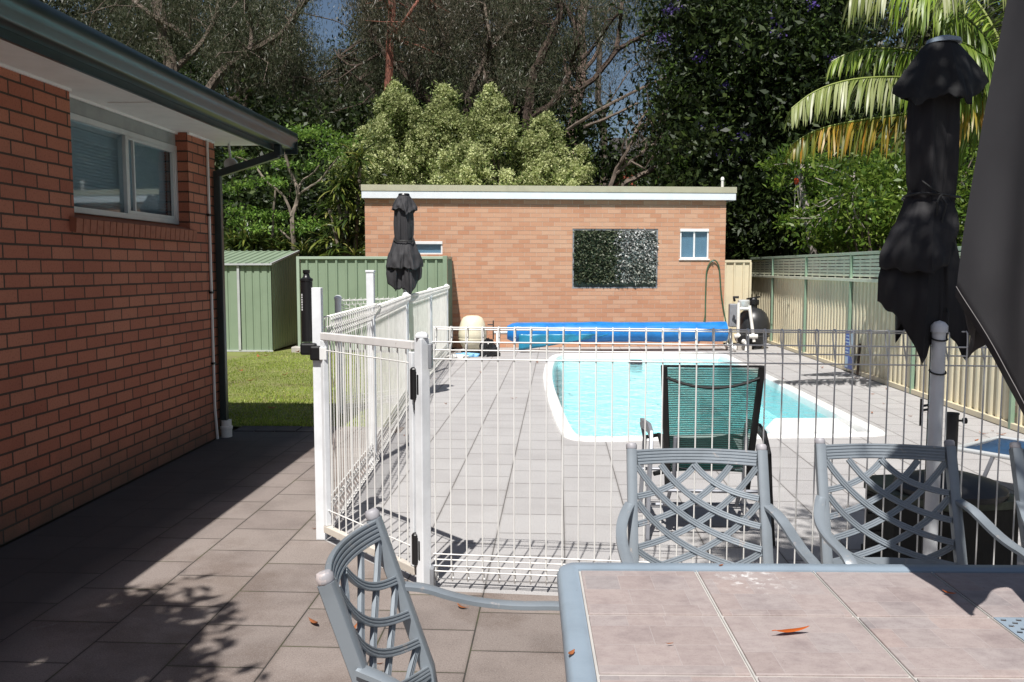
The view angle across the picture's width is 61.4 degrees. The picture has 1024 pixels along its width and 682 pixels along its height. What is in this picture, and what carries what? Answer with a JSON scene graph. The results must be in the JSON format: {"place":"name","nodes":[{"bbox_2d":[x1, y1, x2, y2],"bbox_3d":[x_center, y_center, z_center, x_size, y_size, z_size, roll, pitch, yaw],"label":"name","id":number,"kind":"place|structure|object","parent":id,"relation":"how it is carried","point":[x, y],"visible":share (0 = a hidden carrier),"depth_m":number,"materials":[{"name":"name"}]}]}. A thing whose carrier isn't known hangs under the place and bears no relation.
{"place":"outdoors","nodes":[
{"label":"outdoors","id":0,"kind":"place"},
{"bbox_2d":[0,431,565,681],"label":"path","id":1,"kind":"structure","parent":0,"point":[206,563],"depth_m":4.17,"materials":[{"name":"grey tile"}]},
{"bbox_2d":[315,508,559,681],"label":"dining chair","id":2,"kind":"object","parent":1,"relation":"on","point":[342,611],"visible":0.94,"depth_m":2.35,"materials":[{"name":"metal"}]},
{"bbox_2d":[616,442,820,563],"bbox_3d":[0.709,0.872,3.136,0.664,0.899,0.686,0,5,3],"label":"dining chair","id":3,"kind":"object","parent":1,"relation":"on","point":[629,549],"visible":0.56,"depth_m":3.35,"materials":[{"name":"metal"}]},
{"bbox_2d":[557,562,1023,681],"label":"patio table","id":4,"kind":"object","parent":1,"relation":"on","point":[628,622],"visible":1,"depth_m":2.11,"materials":[{"name":"stone"}]},
{"bbox_2d":[772,626,808,631],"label":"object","id":5,"kind":"object","parent":4,"relation":"on","point":[793,629],"visible":1,"depth_m":2.04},
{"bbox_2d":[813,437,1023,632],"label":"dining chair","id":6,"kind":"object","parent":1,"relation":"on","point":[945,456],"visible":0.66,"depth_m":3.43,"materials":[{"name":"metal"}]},
{"bbox_2d":[955,0,1023,414],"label":"market umbrella","id":7,"kind":"object","parent":1,"relation":"on","point":[989,295],"visible":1,"depth_m":1.90,"materials":[{"name":"grey fabric"}]},
{"bbox_2d":[1009,442,1023,562],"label":"dining chair","id":8,"kind":"object","parent":1,"relation":"on","point":[1016,452],"visible":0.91,"depth_m":3.38,"materials":[{"name":"metal"}]},
{"bbox_2d":[227,342,439,426],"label":"lawn","id":9,"kind":"structure","parent":0,"point":[231,355],"depth_m":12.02,"materials":[{"name":"plant"}]},
{"bbox_2d":[224,250,299,351],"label":"garden shed","id":10,"kind":"structure","parent":9,"relation":"on","point":[261,298],"depth_m":16.39,"materials":[{"name":"green metal"}]},
{"bbox_2d":[334,295,399,413],"bbox_3d":[-1.609,0.121,9.664,0.106,1.294,0.924,4,6,40],"label":"pool fence","id":11,"kind":"object","parent":9,"relation":"on","point":[338,304],"visible":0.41,"depth_m":9.36,"materials":[{"name":"white metal"}]},
{"bbox_2d":[291,256,452,352],"bbox_3d":[-2.659,-0.708,16.602,2.980,1.840,1.080,0,5,3],"label":"green fence","id":12,"kind":"object","parent":9,"relation":"on","point":[344,277],"visible":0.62,"depth_m":16.19,"materials":[{"name":"metal"}]},
{"bbox_2d":[0,343,1017,547],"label":"ground","id":13,"kind":"structure","parent":0,"point":[1015,420],"depth_m":6.62,"materials":[{"name":"grey concrete"}]},
{"bbox_2d":[0,0,297,545],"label":"brick house","id":14,"kind":"structure","parent":13,"relation":"on","point":[113,358],"depth_m":5.96,"materials":[{"name":"brick"}]},
{"bbox_2d":[70,112,178,224],"bbox_3d":[-2.965,-1.262,6.532,0.089,0.666,1.796,0,5,3],"label":"window","id":15,"kind":"structure","parent":14,"relation":"in","point":[117,157],"depth_m":6.55,"materials":[{"name":"glass"}]},
{"bbox_2d":[234,426,404,432],"bbox_3d":[-1.889,0.880,8.488,1.635,0.039,0.255,0,5,3],"label":"path edge","id":16,"kind":"object","parent":13,"relation":"on","point":[277,428],"visible":0.38,"depth_m":8.46,"materials":[{"name":"grey concrete"}]},
{"bbox_2d":[361,177,736,347],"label":"pool house","id":17,"kind":"structure","parent":13,"relation":"on","point":[517,253],"depth_m":17.17,"materials":[{"name":"brick"}]},
{"bbox_2d":[415,241,442,253],"bbox_3d":[-1.679,-1.835,17.003,0.619,0.258,0.080,0,5,-4],"label":"window","id":18,"kind":"structure","parent":17,"relation":"in","point":[424,247],"depth_m":17.02,"materials":[{"name":"white paint"}]},
{"bbox_2d":[572,228,659,288],"bbox_3d":[2.070,-1.662,17.248,1.767,1.222,0.212,0,5,-4],"label":"screened window","id":19,"kind":"structure","parent":17,"relation":"in","point":[601,258],"depth_m":17.24,"materials":[{"name":"plastic"}]},
{"bbox_2d":[680,229,708,258],"bbox_3d":[3.667,-1.959,17.385,0.592,0.600,0.080,0,5,-4],"label":"window","id":20,"kind":"structure","parent":17,"relation":"in","point":[694,243],"depth_m":17.40,"materials":[{"name":"white paint"}]},
{"bbox_2d":[703,260,728,343],"bbox_3d":[4.049,-0.776,17.405,0.696,1.728,0.142,-1,5,-9],"label":"garden hose","id":21,"kind":"object","parent":17,"relation":"attached to","point":[720,290],"visible":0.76,"depth_m":17.41,"materials":[{"name":"green plastic"}]},
{"bbox_2d":[754,143,839,276],"bbox_3d":[6.132,-2.703,17.877,1.966,2.843,1.834,-5,7,-43],"label":"papaya tree","id":22,"kind":"object","parent":13,"relation":"on","point":[799,179],"visible":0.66,"depth_m":17.71,"materials":[{"name":"green plant"}]},
{"bbox_2d":[773,123,978,351],"bbox_3d":[7.334,-1.937,16.345,4.474,4.551,5.688,2,5,25],"label":"leafy bush","id":23,"kind":"object","parent":13,"relation":"on","point":[864,180],"visible":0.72,"depth_m":16.07,"materials":[{"name":"green plant"}]},
{"bbox_2d":[783,0,1017,405],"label":"palm tree","id":24,"kind":"object","parent":13,"relation":"on","point":[986,43],"visible":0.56,"depth_m":9.81,"materials":[{"name":"green plant"}]},
{"bbox_2d":[47,0,1000,248],"label":"sky","id":25,"kind":"structure","parent":0,"point":[325,5],"materials":[{"name":"blue"}]},
{"bbox_2d":[222,175,877,328],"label":"hill","id":26,"kind":"structure","parent":0,"point":[228,249],"depth_m":26.47,"materials":[{"name":"green plant"}]},
{"bbox_2d":[40,0,175,57],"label":"forest tree","id":27,"kind":"object","parent":26,"relation":"on","point":[65,5],"visible":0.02,"depth_m":42.40,"materials":[{"name":"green plant"}]},
{"bbox_2d":[51,0,343,112],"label":"eucalyptus tree","id":28,"kind":"object","parent":26,"relation":"on","point":[161,14],"visible":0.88,"depth_m":25.97,"materials":[{"name":"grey plant"}]},
{"bbox_2d":[158,49,257,167],"bbox_3d":[-14.088,-9.677,37.799,6.979,7.134,7.691,1,5,17],"label":"forest tree","id":29,"kind":"object","parent":26,"relation":"on","point":[190,75],"visible":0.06,"depth_m":37.66,"materials":[{"name":"green plant"}]},
{"bbox_2d":[126,0,309,160],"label":"forest tree","id":30,"kind":"object","parent":26,"relation":"on","point":[189,69],"visible":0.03,"depth_m":43.73,"materials":[{"name":"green plant"}]},
{"bbox_2d":[215,89,265,176],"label":"forest tree","id":31,"kind":"object","parent":26,"relation":"on","point":[234,147],"depth_m":41.71,"materials":[{"name":"green plant"}]},
{"bbox_2d":[224,215,284,250],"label":"clump plant","id":32,"kind":"object","parent":26,"relation":"on","point":[255,241],"visible":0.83,"depth_m":18.97,"materials":[{"name":"green plant"}]},
{"bbox_2d":[192,0,333,104],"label":"forest tree","id":33,"kind":"object","parent":26,"relation":"on","point":[290,50],"visible":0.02,"depth_m":51.03,"materials":[{"name":"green plant"}]},
{"bbox_2d":[186,0,384,205],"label":"eucalyptus tree","id":34,"kind":"object","parent":26,"relation":"on","point":[306,89],"visible":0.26,"depth_m":28.83,"materials":[{"name":"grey plant"}]},
{"bbox_2d":[234,88,341,173],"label":"forest tree","id":35,"kind":"object","parent":26,"relation":"on","point":[294,125],"depth_m":35.71,"materials":[{"name":"green plant"}]},
{"bbox_2d":[260,232,325,255],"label":"clump plant","id":36,"kind":"object","parent":26,"relation":"on","point":[285,245],"visible":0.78,"depth_m":19.07,"materials":[{"name":"green plant"}]},
{"bbox_2d":[222,120,366,250],"bbox_3d":[-4.845,-3.371,19.159,3.659,3.106,2.597,0,5,3],"label":"young tree","id":37,"kind":"object","parent":26,"relation":"on","point":[269,181],"visible":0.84,"depth_m":19.01,"materials":[{"name":"green plant"}]},
{"bbox_2d":[214,141,392,268],"bbox_3d":[-6.182,-3.392,21.576,6.970,4.485,6.398,0,5,3],"label":"understory bush","id":38,"kind":"object","parent":26,"relation":"on","point":[261,198],"visible":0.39,"depth_m":21.04,"materials":[{"name":"green plant"}]},
{"bbox_2d":[215,73,399,221],"bbox_3d":[-6.188,-5.578,26.314,7.300,5.192,7.348,4,6,40],"label":"understory bush","id":39,"kind":"object","parent":26,"relation":"on","point":[287,118],"visible":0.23,"depth_m":25.27,"materials":[{"name":"green plant"}]},
{"bbox_2d":[297,69,355,170],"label":"forest tree","id":40,"kind":"object","parent":26,"relation":"on","point":[335,83],"visible":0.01,"depth_m":46.98,"materials":[{"name":"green plant"}]},
{"bbox_2d":[288,129,385,255],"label":"understory bush","id":41,"kind":"object","parent":26,"relation":"on","point":[316,214],"visible":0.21,"depth_m":20.77,"materials":[{"name":"green plant"}]},
{"bbox_2d":[305,141,380,255],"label":"strappy plant","id":42,"kind":"object","parent":26,"relation":"on","point":[350,183],"visible":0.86,"depth_m":18.42,"materials":[{"name":"green plant"}]},
{"bbox_2d":[313,8,408,100],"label":"forest tree","id":43,"kind":"object","parent":26,"relation":"on","point":[349,32],"visible":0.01,"depth_m":56.43,"materials":[{"name":"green plant"}]},
{"bbox_2d":[321,118,408,255],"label":"flowering shrub","id":44,"kind":"object","parent":26,"relation":"on","point":[359,133],"visible":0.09,"depth_m":23.06,"materials":[{"name":"green plant"}]},
{"bbox_2d":[336,78,396,110],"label":"forest tree","id":45,"kind":"object","parent":26,"relation":"on","point":[365,91],"depth_m":42.98,"materials":[{"name":"green plant"}]},
{"bbox_2d":[335,75,448,236],"bbox_3d":[-2.842,-4.463,23.025,4.066,5.259,3.170,0,5,3],"label":"flowering shrub","id":46,"kind":"object","parent":26,"relation":"on","point":[393,100],"visible":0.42,"depth_m":22.35,"materials":[{"name":"green plant"}]},
{"bbox_2d":[291,0,503,137],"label":"eucalyptus tree","id":47,"kind":"object","parent":26,"relation":"on","point":[417,88],"visible":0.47,"depth_m":26.60,"materials":[{"name":"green plant"}]},
{"bbox_2d":[321,0,487,91],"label":"eucalyptus tree","id":48,"kind":"object","parent":26,"relation":"on","point":[391,6],"visible":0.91,"depth_m":24.15,"materials":[{"name":"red plant"}]},
{"bbox_2d":[332,0,477,106],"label":"forest tree","id":49,"kind":"object","parent":26,"relation":"on","point":[382,43],"depth_m":46.12,"materials":[{"name":"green plant"}]},
{"bbox_2d":[364,56,480,141],"bbox_3d":[-4.122,-10.407,40.715,7.239,7.401,7.978,-3,5,-28],"label":"forest tree","id":50,"kind":"object","parent":26,"relation":"on","point":[431,89],"visible":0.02,"depth_m":39.26,"materials":[{"name":"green plant"}]},
{"bbox_2d":[399,79,508,184],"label":"flowering shrub","id":51,"kind":"object","parent":26,"relation":"on","point":[438,124],"visible":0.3,"depth_m":21.93,"materials":[{"name":"green plant"}]},
{"bbox_2d":[295,80,655,185],"bbox_3d":[-0.839,-5.692,27.019,11.465,5.271,6.928,0,5,3],"label":"understory bush","id":52,"kind":"object","parent":26,"relation":"on","point":[598,160],"visible":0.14,"depth_m":25.60,"materials":[{"name":"green plant"}]},
{"bbox_2d":[420,0,564,121],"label":"eucalyptus tree","id":53,"kind":"object","parent":26,"relation":"on","point":[488,44],"visible":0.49,"depth_m":27.20,"materials":[{"name":"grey plant"}]},
{"bbox_2d":[420,1,573,119],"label":"forest tree","id":54,"kind":"object","parent":26,"relation":"on","point":[509,60],"visible":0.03,"depth_m":42.94,"materials":[{"name":"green plant"}]},
{"bbox_2d":[458,65,544,132],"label":"forest tree","id":55,"kind":"object","parent":26,"relation":"on","point":[495,93],"visible":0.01,"depth_m":36.63,"materials":[{"name":"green plant"}]},
{"bbox_2d":[443,81,560,185],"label":"flowering shrub","id":56,"kind":"object","parent":26,"relation":"on","point":[491,117],"visible":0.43,"depth_m":21.32,"materials":[{"name":"green plant"}]},
{"bbox_2d":[511,107,603,185],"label":"flowering shrub","id":57,"kind":"object","parent":26,"relation":"on","point":[552,140],"visible":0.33,"depth_m":21.83,"materials":[{"name":"green plant"}]},
{"bbox_2d":[522,14,595,121],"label":"forest tree","id":58,"kind":"object","parent":26,"relation":"on","point":[563,76],"visible":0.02,"depth_m":57.41,"materials":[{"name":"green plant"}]},
{"bbox_2d":[469,0,683,155],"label":"eucalyptus tree","id":59,"kind":"object","parent":26,"relation":"on","point":[560,11],"visible":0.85,"depth_m":25.30,"materials":[{"name":"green plant"}]},
{"bbox_2d":[532,0,647,153],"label":"eucalyptus tree","id":60,"kind":"object","parent":26,"relation":"on","point":[589,64],"visible":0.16,"depth_m":34.02,"materials":[{"name":"brown plant"}]},
{"bbox_2d":[585,0,659,185],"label":"eucalyptus tree","id":61,"kind":"object","parent":26,"relation":"on","point":[598,94],"visible":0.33,"depth_m":37.23,"materials":[{"name":"brown plant"}]},
{"bbox_2d":[566,76,686,185],"bbox_3d":[3.100,-5.598,22.990,3.345,3.075,1.009,0,5,3],"label":"bare shrub","id":62,"kind":"object","parent":26,"relation":"on","point":[617,171],"visible":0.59,"depth_m":22.95,"materials":[{"name":"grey plant"}]},
{"bbox_2d":[608,138,738,259],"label":"tree","id":63,"kind":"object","parent":26,"relation":"on","point":[624,147],"depth_m":42.71,"materials":[{"name":"plant"}]},
{"bbox_2d":[608,3,751,156],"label":"forest tree","id":64,"kind":"object","parent":26,"relation":"on","point":[639,74],"visible":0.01,"depth_m":44.58,"materials":[{"name":"green plant"}]},
{"bbox_2d":[607,70,759,240],"bbox_3d":[9.086,-7.294,37.216,11.128,10.324,10.098,1,5,16],"label":"forest tree","id":65,"kind":"object","parent":26,"relation":"on","point":[639,170],"visible":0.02,"depth_m":36.61,"materials":[{"name":"green plant"}]},
{"bbox_2d":[631,133,854,312],"bbox_3d":[6.163,-2.890,21.815,6.385,4.998,6.172,0,5,3],"label":"understory bush","id":66,"kind":"object","parent":26,"relation":"on","point":[753,246],"visible":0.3,"depth_m":20.96,"materials":[{"name":"green plant"}]},
{"bbox_2d":[608,0,920,248],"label":"jacaranda tree","id":67,"kind":"object","parent":26,"relation":"on","point":[770,52],"visible":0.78,"depth_m":21.09,"materials":[{"name":"green plant"}]},
{"bbox_2d":[772,6,899,108],"bbox_3d":[13.814,-11.102,42.365,10.268,17.285,9.491,0,5,2],"label":"forest tree","id":68,"kind":"object","parent":26,"relation":"on","point":[875,44],"depth_m":39.86,"materials":[{"name":"green plant"}]},
{"bbox_2d":[733,106,974,278],"bbox_3d":[9.053,-2.710,19.736,8.328,5.171,5.491,0,5,3],"label":"understory bush","id":69,"kind":"object","parent":26,"relation":"on","point":[790,192],"visible":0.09,"depth_m":19.41,"materials":[{"name":"green plant"}]},
{"bbox_2d":[852,0,909,74],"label":"forest tree","id":70,"kind":"object","parent":26,"relation":"on","point":[878,33],"depth_m":47.09,"materials":[{"name":"green plant"}]},
{"bbox_2d":[842,85,960,276],"bbox_3d":[13.676,-6.611,36.009,8.933,9.132,9.845,-5,7,-44],"label":"forest tree","id":71,"kind":"object","parent":26,"relation":"on","point":[895,102],"depth_m":34.45,"materials":[{"name":"green plant"}]},
{"bbox_2d":[859,0,982,141],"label":"forest tree","id":72,"kind":"object","parent":26,"relation":"on","point":[899,36],"visible":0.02,"depth_m":42.95,"materials":[{"name":"green plant"}]},
{"bbox_2d":[872,80,980,218],"bbox_3d":[17.691,-7.436,38.220,11.122,10.317,10.092,-3,6,-29],"label":"forest tree","id":73,"kind":"object","parent":26,"relation":"on","point":[904,125],"depth_m":37.53,"materials":[{"name":"green plant"}]},
{"bbox_2d":[890,0,1002,251],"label":"forest tree","id":74,"kind":"object","parent":26,"relation":"on","point":[998,7],"depth_m":52.55,"materials":[{"name":"green plant"}]},
{"bbox_2d":[959,0,1004,170],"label":"forest tree","id":75,"kind":"object","parent":26,"relation":"on","point":[993,17],"visible":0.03,"depth_m":43.75,"materials":[{"name":"green plant"}]},
{"bbox_2d":[325,343,1023,595],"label":"pool deck","id":76,"kind":"structure","parent":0,"point":[895,413],"depth_m":6.57,"materials":[{"name":"grey tile"}]},
{"bbox_2d":[311,270,449,539],"bbox_3d":[-1.183,-0.083,10.475,0.194,1.565,11.062,0,5,-1],"label":"side pool fence","id":77,"kind":"object","parent":76,"relation":"on","point":[432,312],"visible":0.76,"depth_m":6.83,"materials":[{"name":"white metal"}]},
{"bbox_2d":[386,193,422,403],"bbox_3d":[-1.264,-0.506,10.194,0.460,2.455,0.460,0,5,3],"label":"market umbrella","id":78,"kind":"object","parent":76,"relation":"on","point":[404,264],"visible":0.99,"depth_m":10.05,"materials":[{"name":"black fabric"}]},
{"bbox_2d":[445,354,467,357],"bbox_3d":[-0.994,0.262,15.292,0.476,0.061,0.209,0,5,3],"label":"white cloth","id":79,"kind":"object","parent":76,"relation":"on","point":[457,356],"visible":0.83,"depth_m":15.26,"materials":[{"name":"fabric"}]},
{"bbox_2d":[456,352,479,356],"bbox_3d":[-0.828,0.238,15.482,0.558,0.076,0.229,0,5,3],"label":"blue cloth","id":80,"kind":"object","parent":76,"relation":"on","point":[473,354],"visible":0.67,"depth_m":15.44,"materials":[{"name":"blue fabric"}]},
{"bbox_2d":[458,315,486,352],"bbox_3d":[-0.742,-0.136,16.258,0.536,0.698,0.536,0,5,3],"label":"plastic drum","id":81,"kind":"object","parent":76,"relation":"on","point":[473,321],"visible":0.7,"depth_m":16.06,"materials":[{"name":"beige plastic"}]},
{"bbox_2d":[478,337,500,356],"bbox_3d":[-0.433,0.101,15.540,0.366,0.340,0.341,5,7,45],"label":"pump","id":82,"kind":"object","parent":76,"relation":"on","point":[490,346],"visible":0.77,"depth_m":15.46,"materials":[{"name":"black plastic"}]},
{"bbox_2d":[487,320,736,351],"bbox_3d":[1.887,-0.103,16.445,4.708,0.600,0.636,0,5,-3],"label":"pool cover roller","id":83,"kind":"object","parent":76,"relation":"on","point":[570,336],"visible":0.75,"depth_m":16.30,"materials":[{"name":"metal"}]},
{"bbox_2d":[638,365,774,545],"bbox_3d":[1.148,0.624,5.228,0.732,1.037,0.718,0,5,3],"label":"recliner chair","id":84,"kind":"object","parent":76,"relation":"on","point":[704,406],"visible":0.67,"depth_m":4.94,"materials":[{"name":"green fabric"}]},
{"bbox_2d":[543,353,884,441],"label":"swimming pool","id":85,"kind":"structure","parent":76,"relation":"in","point":[824,426],"depth_m":14.09,"materials":[{"name":"white plastic"}]},
{"bbox_2d":[553,358,826,435],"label":"water","id":86,"kind":"structure","parent":85,"relation":"in","point":[585,369],"depth_m":11.43,"materials":[{"name":"teal liquid"}]},
{"bbox_2d":[414,320,1019,585],"bbox_3d":[2.061,0.580,3.903,5.100,1.349,0.130,1,5,7],"label":"wire pool fence","id":87,"kind":"object","parent":76,"relation":"on","point":[424,351],"visible":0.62,"depth_m":4.05,"materials":[{"name":"white metal"}]},
{"bbox_2d":[300,270,419,574],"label":"pool gate","id":88,"kind":"structure","parent":87,"relation":"attached to","point":[314,351],"depth_m":4.65,"materials":[{"name":"metal"}]},
{"bbox_2d":[928,308,948,375],"bbox_3d":[1.928,-0.050,3.875,0.074,0.397,0.162,4,6,37],"label":"tying cord","id":89,"kind":"object","parent":87,"relation":"attached to","point":[945,373],"visible":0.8,"depth_m":3.83,"materials":[{"name":"black fabric"}]},
{"bbox_2d":[723,260,751,342],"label":"cream gate panel","id":90,"kind":"structure","parent":76,"relation":"on","point":[738,276],"depth_m":18.05,"materials":[{"name":"metal"}]},
{"bbox_2d":[728,296,769,350],"bbox_3d":[4.683,-0.353,16.875,0.783,1.061,1.000,0,5,3],"label":"pool filter","id":91,"kind":"object","parent":76,"relation":"on","point":[751,315],"visible":0.84,"depth_m":16.79,"materials":[{"name":"black plastic"}]},
{"bbox_2d":[856,343,860,374],"bbox_3d":[5.091,0.267,12.666,0.036,0.462,0.059,-4,6,-42],"label":"wooden stake","id":92,"kind":"object","parent":76,"relation":"on","point":[858,360],"visible":1,"depth_m":12.66,"materials":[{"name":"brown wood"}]},
{"bbox_2d":[750,246,1023,433],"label":"boundary fence","id":93,"kind":"object","parent":76,"relation":"on","point":[821,303],"visible":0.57,"depth_m":12.99,"materials":[{"name":"beige metal"}]},
{"bbox_2d":[845,334,852,369],"bbox_3d":[5.100,0.134,13.047,0.016,0.580,0.360,0,5,3],"label":"safety sign","id":94,"kind":"object","parent":93,"relation":"attached to","point":[848,359],"visible":0.67,"depth_m":13.07,"materials":[{"name":"blue plastic"}]},
{"bbox_2d":[877,35,988,553],"bbox_3d":[1.911,-0.063,3.968,0.361,2.618,0.421,4,6,40],"label":"market umbrella","id":95,"kind":"object","parent":76,"relation":"on","point":[935,83],"visible":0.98,"depth_m":3.84,"materials":[{"name":"black fabric"}]},
{"bbox_2d":[958,436,1023,476],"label":"sun lounger","id":96,"kind":"object","parent":76,"relation":"on","point":[990,447],"visible":0.49,"depth_m":5.92,"materials":[{"name":"metal"}]},
{"bbox_2d":[861,474,1018,564],"bbox_3d":[2.212,0.985,4.567,0.666,0.429,0.638,-1,5,-9],"label":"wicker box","id":97,"kind":"object","parent":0,"point":[985,539],"visible":0.23,"depth_m":4.29,"materials":[{"name":"black wicker"}]},
{"bbox_2d":[893,412,1008,504],"bbox_3d":[2.264,0.573,4.451,0.540,0.410,0.540,0,5,3],"label":"umbrella base","id":98,"kind":"object","parent":97,"relation":"on","point":[987,496],"visible":0.6,"depth_m":4.34,"materials":[{"name":"black plastic"}]}
]}

